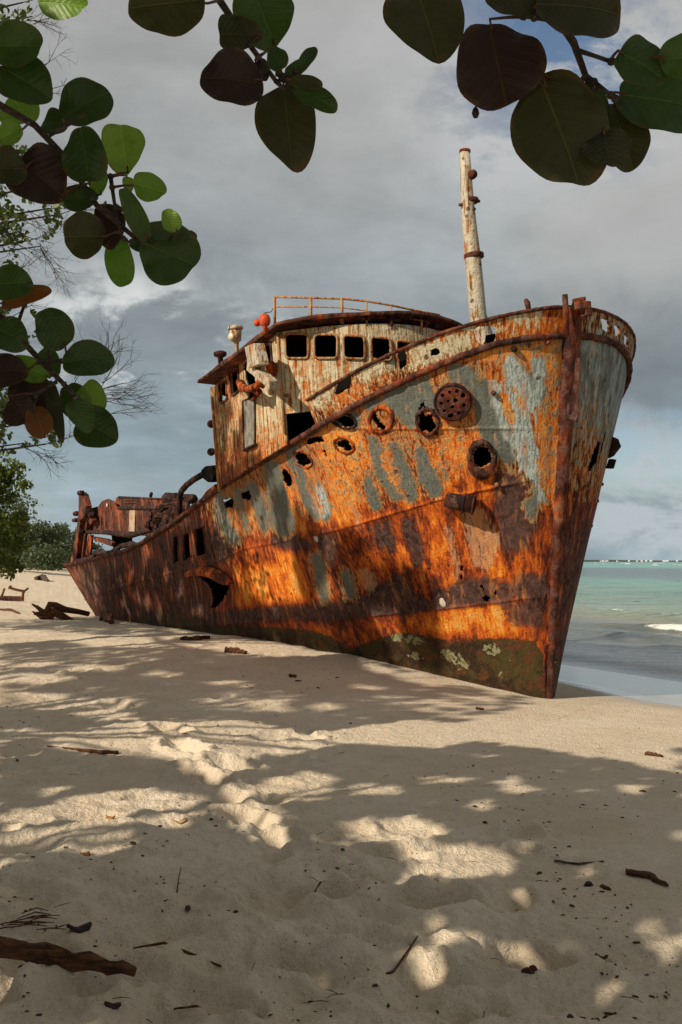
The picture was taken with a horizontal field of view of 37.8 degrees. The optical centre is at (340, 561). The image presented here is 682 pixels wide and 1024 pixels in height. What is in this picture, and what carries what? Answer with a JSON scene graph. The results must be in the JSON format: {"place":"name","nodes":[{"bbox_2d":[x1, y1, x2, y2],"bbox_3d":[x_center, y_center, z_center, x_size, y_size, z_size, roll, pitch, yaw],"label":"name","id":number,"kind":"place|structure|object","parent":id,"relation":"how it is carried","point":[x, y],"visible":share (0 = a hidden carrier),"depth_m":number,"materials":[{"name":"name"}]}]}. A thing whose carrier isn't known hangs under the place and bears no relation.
{"place":"outdoors","nodes":[
{"label":"outdoors","id":0,"kind":"place"},
{"bbox_2d":[0,568,681,1023],"bbox_3d":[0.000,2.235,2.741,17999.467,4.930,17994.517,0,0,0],"label":"beach sand","id":1,"kind":"structure","parent":0,"point":[170,716],"depth_m":5.45,"materials":[{"name":"beige sand"}]},
{"bbox_2d":[0,608,19,613],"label":"driftwood stick","id":2,"kind":"object","parent":1,"relation":"on","point":[9,609],"visible":0.98,"depth_m":28.42,"materials":[{"name":"brown wood"}]},
{"bbox_2d":[0,585,28,600],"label":"broken timber frame","id":3,"kind":"object","parent":1,"relation":"on","point":[11,598],"visible":1,"depth_m":37.15,"materials":[{"name":"brown wood"}]},
{"bbox_2d":[0,451,34,580],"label":"shoreline tree","id":4,"kind":"object","parent":1,"relation":"on","point":[17,521],"visible":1,"depth_m":21.95,"materials":[{"name":"green plant"}]},
{"bbox_2d":[3,528,41,568],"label":"distant tree","id":5,"kind":"object","parent":1,"relation":"on","point":[28,539],"visible":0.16,"depth_m":109.70,"materials":[{"name":"green plant"}]},
{"bbox_2d":[0,490,71,570],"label":"distant tree","id":6,"kind":"object","parent":1,"relation":"on","point":[43,559],"visible":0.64,"depth_m":94.54,"materials":[{"name":"green plant"}]},
{"bbox_2d":[34,574,49,581],"bbox_3d":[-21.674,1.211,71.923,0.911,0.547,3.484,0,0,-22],"label":"rock","id":7,"kind":"object","parent":1,"relation":"on","point":[43,577],"visible":0.93,"depth_m":72.22,"materials":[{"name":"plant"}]},
{"bbox_2d":[26,519,60,567],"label":"distant tree","id":8,"kind":"object","parent":1,"relation":"on","point":[46,535],"visible":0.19,"depth_m":117.90,"materials":[{"name":"green plant"}]},
{"bbox_2d":[32,522,73,566],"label":"distant tree","id":9,"kind":"object","parent":1,"relation":"on","point":[60,532],"visible":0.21,"depth_m":119.97,"materials":[{"name":"green plant"}]},
{"bbox_2d":[35,522,75,567],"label":"distant tree","id":10,"kind":"object","parent":1,"relation":"on","point":[73,538],"visible":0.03,"depth_m":133.31,"materials":[{"name":"green plant"}]},
{"bbox_2d":[31,602,89,619],"bbox_3d":[-6.473,1.174,23.279,1.376,0.476,0.581,0,0,-33],"label":"driftwood branch","id":11,"kind":"object","parent":1,"relation":"on","point":[58,610],"visible":0.96,"depth_m":23.10,"materials":[{"name":"brown wood"}]},
{"bbox_2d":[0,936,136,976],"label":"driftwood log","id":12,"kind":"object","parent":1,"relation":"on","point":[46,953],"visible":0.99,"depth_m":3.50,"materials":[{"name":"brown wood"}]},
{"bbox_2d":[52,533,92,562],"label":"distant tree","id":13,"kind":"object","parent":1,"relation":"on","point":[68,545],"visible":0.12,"depth_m":128.10,"materials":[{"name":"green plant"}]},
{"bbox_2d":[66,921,91,932],"bbox_3d":[-1.012,1.414,3.845,0.098,0.039,0.049,0,0,0],"label":"seed pod","id":14,"kind":"object","parent":1,"relation":"on","point":[85,927],"visible":1,"depth_m":3.83,"materials":[{"name":"brown plant"}]},
{"bbox_2d":[47,745,118,754],"bbox_3d":[-2.037,1.440,7.667,0.705,0.057,0.178,0,0,29],"label":"stick","id":15,"kind":"object","parent":1,"relation":"on","point":[103,752],"visible":0.96,"depth_m":7.51,"materials":[{"name":"brown wood"}]},
{"bbox_2d":[0,0,167,482],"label":"beach tree","id":16,"kind":"object","parent":1,"relation":"on","point":[10,213],"visible":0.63,"depth_m":13.98,"materials":[{"name":"green plant"}]},
{"bbox_2d":[80,851,90,855],"bbox_3d":[-1.278,1.463,4.971,0.055,0.026,0.032,0,0,0],"label":"fallen leaf","id":17,"kind":"object","parent":1,"relation":"on","point":[87,853],"visible":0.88,"depth_m":4.97,"materials":[{"name":"brown plant"}]},
{"bbox_2d":[70,528,104,554],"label":"distant tree","id":18,"kind":"object","parent":1,"relation":"on","point":[95,547],"visible":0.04,"depth_m":139.44,"materials":[{"name":"green plant"}]},
{"bbox_2d":[99,610,113,623],"bbox_3d":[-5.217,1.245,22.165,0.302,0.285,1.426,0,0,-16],"label":"rock","id":19,"kind":"object","parent":1,"relation":"on","point":[106,616],"visible":0.97,"depth_m":22.20,"materials":[{"name":"brown stone"}]},
{"bbox_2d":[104,1001,120,1008],"bbox_3d":[-0.745,1.450,3.247,0.060,0.031,0.028,0,0,0],"label":"seed pod","id":20,"kind":"object","parent":1,"relation":"on","point":[117,1005],"visible":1,"depth_m":3.24,"materials":[{"name":"brown plant"}]},
{"bbox_2d":[133,942,221,966],"bbox_3d":[-0.615,1.472,3.746,0.359,0.068,0.020,0,0,15],"label":"stick","id":21,"kind":"object","parent":1,"relation":"on","point":[165,943],"visible":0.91,"depth_m":3.76,"materials":[{"name":"brown wood"}]},
{"bbox_2d":[170,817,186,823],"bbox_3d":[-0.923,1.472,5.655,0.093,0.029,0.050,0,0,0],"label":"fallen leaf","id":22,"kind":"object","parent":1,"relation":"on","point":[182,820],"visible":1,"depth_m":5.65,"materials":[{"name":"beige plant"}]},
{"bbox_2d":[176,868,180,892],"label":"stick","id":23,"kind":"object","parent":1,"relation":"on","point":[178,881],"visible":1,"depth_m":4.45,"materials":[{"name":"brown wood"}]},
{"bbox_2d":[173,1005,209,1014],"bbox_3d":[-0.482,1.490,3.291,0.154,0.047,0.011,0,0,15],"label":"stick","id":24,"kind":"object","parent":1,"relation":"on","point":[187,1007],"visible":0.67,"depth_m":3.29,"materials":[{"name":"brown wood"}]},
{"bbox_2d":[180,635,209,640],"bbox_3d":[-2.295,1.219,15.709,0.487,0.100,0.129,0,0,-19],"label":"stick","id":25,"kind":"object","parent":1,"relation":"on","point":[197,637],"visible":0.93,"depth_m":15.66,"materials":[{"name":"brown wood"}]},
{"bbox_2d":[224,647,247,653],"bbox_3d":[-1.458,1.248,13.855,0.366,0.119,0.114,0,0,28],"label":"stick","id":26,"kind":"object","parent":1,"relation":"on","point":[235,650],"visible":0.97,"depth_m":13.81,"materials":[{"name":"brown wood"}]},
{"bbox_2d":[0,737,642,1022],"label":"twig litter","id":27,"kind":"object","parent":1,"relation":"on","point":[33,917],"visible":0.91,"depth_m":3.91,"materials":[{"name":"brown wood"}]},
{"bbox_2d":[0,625,678,1020],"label":"seaweed litter","id":28,"kind":"object","parent":1,"relation":"on","point":[362,885],"visible":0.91,"depth_m":4.26,"materials":[{"name":"brown plant"}]},
{"bbox_2d":[0,0,681,447],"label":"sea grape tree","id":29,"kind":"object","parent":1,"relation":"on","point":[566,126],"visible":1,"depth_m":2.37,"materials":[{"name":"green plant"}]},
{"bbox_2d":[63,148,635,698],"bbox_3d":[-2.527,-1.503,21.533,5.137,7.408,23.497,0,0,-26],"label":"shipwreck","id":30,"kind":"object","parent":1,"relation":"on","point":[419,490],"visible":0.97,"depth_m":12.48,"materials":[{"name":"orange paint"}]},
{"bbox_2d":[373,935,418,977],"bbox_3d":[0.203,1.465,3.668,0.029,0.083,0.307,0,0,41],"label":"stick","id":31,"kind":"object","parent":1,"relation":"on","point":[401,960],"visible":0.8,"depth_m":3.69,"materials":[{"name":"brown wood"}]},
{"bbox_2d":[521,965,537,973],"bbox_3d":[0.673,1.461,3.554,0.061,0.034,0.033,0,0,-15],"label":"seed pod","id":32,"kind":"object","parent":1,"relation":"on","point":[531,969],"visible":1,"depth_m":3.54,"materials":[{"name":"brown plant"}]},
{"bbox_2d":[554,860,603,864],"bbox_3d":[1.204,1.523,5.034,0.249,0.028,0.015,0,0,0],"label":"stick","id":33,"kind":"object","parent":1,"relation":"on","point":[574,863],"visible":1,"depth_m":5.03,"materials":[{"name":"brown wood"}]},
{"bbox_2d":[584,881,592,886],"bbox_3d":[1.170,1.529,4.694,0.053,0.036,0.044,0,0,0],"label":"seed pod","id":34,"kind":"object","parent":1,"relation":"on","point":[588,883],"visible":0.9,"depth_m":4.68,"materials":[{"name":"brown plant"}]},
{"bbox_2d":[594,953,607,958],"bbox_3d":[1.010,1.538,3.864,0.052,0.031,0.028,0,0,0],"label":"fallen leaf","id":35,"kind":"object","parent":1,"relation":"on","point":[604,957],"visible":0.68,"depth_m":3.86,"materials":[{"name":"brown plant"}]},
{"bbox_2d":[599,884,610,889],"bbox_3d":[1.232,1.522,4.639,0.055,0.028,0.032,0,0,18],"label":"fallen leaf","id":36,"kind":"object","parent":1,"relation":"on","point":[603,886],"visible":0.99,"depth_m":4.64,"materials":[{"name":"brown plant"}]},
{"bbox_2d":[625,868,668,886],"bbox_3d":[1.480,1.521,4.793,0.065,0.041,0.235,0,0,-43],"label":"stick","id":37,"kind":"object","parent":1,"relation":"on","point":[653,877],"visible":1,"depth_m":4.80,"materials":[{"name":"brown wood"}]},
{"bbox_2d":[644,751,662,756],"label":"stick","id":38,"kind":"object","parent":1,"relation":"on","point":[648,753],"visible":1,"depth_m":8.05,"materials":[{"name":"brown wood"}]},
{"bbox_2d":[0,0,681,560],"label":"sky","id":39,"kind":"structure","parent":0,"point":[374,212],"materials":[{"name":"grey"}]},
{"bbox_2d":[562,562,681,677],"bbox_3d":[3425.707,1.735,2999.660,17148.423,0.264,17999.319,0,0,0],"label":"sea water","id":40,"kind":"structure","parent":0,"point":[626,615],"depth_m":32.08,"materials":[{"name":"teal liquid"}]},
{"bbox_2d":[584,560,681,561],"bbox_3d":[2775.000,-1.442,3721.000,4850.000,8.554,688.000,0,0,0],"label":"shore","id":41,"kind":"structure","parent":0,"point":[627,561],"depth_m":3798.43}
]}

